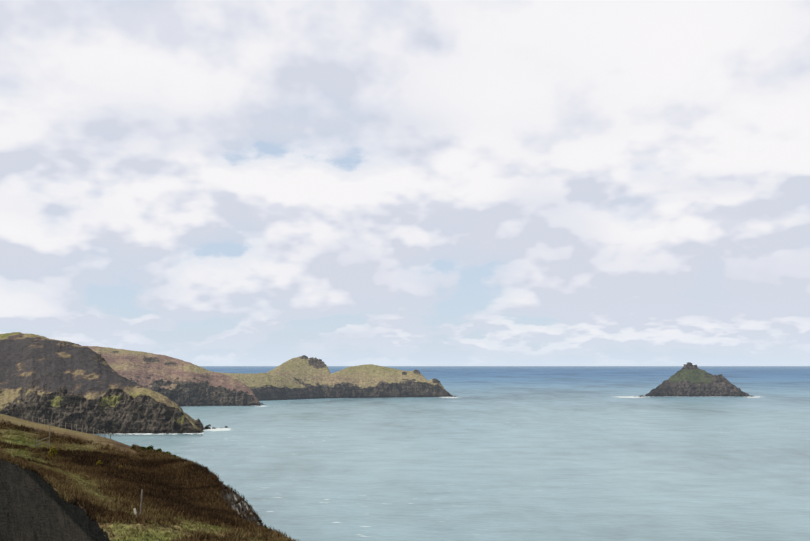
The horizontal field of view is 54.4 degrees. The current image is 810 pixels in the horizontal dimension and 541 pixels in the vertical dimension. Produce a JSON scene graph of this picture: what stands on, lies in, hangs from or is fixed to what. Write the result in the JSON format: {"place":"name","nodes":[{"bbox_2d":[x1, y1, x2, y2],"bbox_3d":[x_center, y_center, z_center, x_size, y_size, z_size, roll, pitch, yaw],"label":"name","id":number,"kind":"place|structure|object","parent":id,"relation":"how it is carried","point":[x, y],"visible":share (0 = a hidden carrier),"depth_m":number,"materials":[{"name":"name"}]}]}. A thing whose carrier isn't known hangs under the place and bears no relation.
{"place":"outdoors","nodes":[
{"label":"outdoors","id":0,"kind":"place"},
{"bbox_2d":[0,332,203,433],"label":"headland","id":1,"kind":"structure","parent":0,"point":[58,381],"depth_m":623.26,"materials":[{"name":"grey stone"}]},
{"bbox_2d":[0,414,291,540],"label":"grass","id":2,"kind":"structure","parent":0,"point":[34,506],"depth_m":172.38,"materials":[{"name":"brown plant"}]},
{"bbox_2d":[21,413,142,514],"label":"fence","id":3,"kind":"object","parent":2,"relation":"on","point":[135,511],"visible":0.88,"depth_m":149.10,"materials":[{"name":"grey wood"}]},
{"bbox_2d":[47,447,121,466],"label":"gorse","id":4,"kind":"object","parent":2,"relation":"on","point":[53,450],"visible":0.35,"depth_m":95.19,"materials":[{"name":"green plant"}]},
{"bbox_2d":[0,420,300,540],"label":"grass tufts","id":5,"kind":"object","parent":2,"relation":"on","point":[125,501],"visible":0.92,"depth_m":54.90,"materials":[{"name":"brown plant"}]},
{"bbox_2d":[130,446,181,459],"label":"bushes","id":6,"kind":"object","parent":2,"relation":"on","point":[151,447],"depth_m":125.72,"materials":[{"name":"green plant"}]},
{"bbox_2d":[85,346,260,406],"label":"headland","id":7,"kind":"structure","parent":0,"point":[179,382],"depth_m":1044.22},
{"bbox_2d":[217,355,452,400],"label":"headland","id":8,"kind":"structure","parent":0,"point":[303,377],"depth_m":1296.99,"materials":[{"name":"green plant"}]},
{"bbox_2d":[0,0,809,365],"label":"sky","id":9,"kind":"structure","parent":0,"point":[197,182],"materials":[{"name":"white"}]},
{"bbox_2d":[94,366,809,540],"bbox_3d":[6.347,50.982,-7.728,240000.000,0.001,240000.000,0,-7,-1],"label":"sea","id":10,"kind":"structure","parent":0,"point":[537,453],"depth_m":446.69,"materials":[{"name":"liquid"}]},
{"bbox_2d":[117,433,176,434],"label":"sea foam","id":11,"kind":"object","parent":10,"relation":"on","point":[147,434],"visible":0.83,"depth_m":589.33,"materials":[{"name":"liquid"}]},
{"bbox_2d":[108,433,201,435],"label":"surf","id":12,"kind":"structure","parent":10,"relation":"on","point":[159,435],"depth_m":595.90,"materials":[{"name":"white liquid"}]},
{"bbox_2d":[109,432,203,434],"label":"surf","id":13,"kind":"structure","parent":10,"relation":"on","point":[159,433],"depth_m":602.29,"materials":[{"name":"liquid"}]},
{"bbox_2d":[195,419,203,429],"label":"sea rock","id":14,"kind":"object","parent":10,"relation":"in","point":[198,423],"visible":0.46,"depth_m":635.08,"materials":[{"name":"grey stone"}]},
{"bbox_2d":[203,428,233,431],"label":"sea foam","id":15,"kind":"object","parent":10,"relation":"on","point":[222,429],"visible":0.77,"depth_m":635.79,"materials":[{"name":"liquid"}]},
{"bbox_2d":[613,396,648,397],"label":"sea foam","id":16,"kind":"object","parent":10,"relation":"on","point":[629,397],"visible":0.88,"depth_m":1281.36,"materials":[{"name":"liquid"}]},
{"bbox_2d":[645,396,744,396],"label":"surf island","id":17,"kind":"structure","parent":0,"point":[695,396],"depth_m":1333.15,"materials":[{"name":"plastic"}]},
{"bbox_2d":[645,362,749,396],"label":"island","id":18,"kind":"structure","parent":0,"point":[689,379],"depth_m":1351.54,"materials":[{"name":"grey stone"}]}
]}

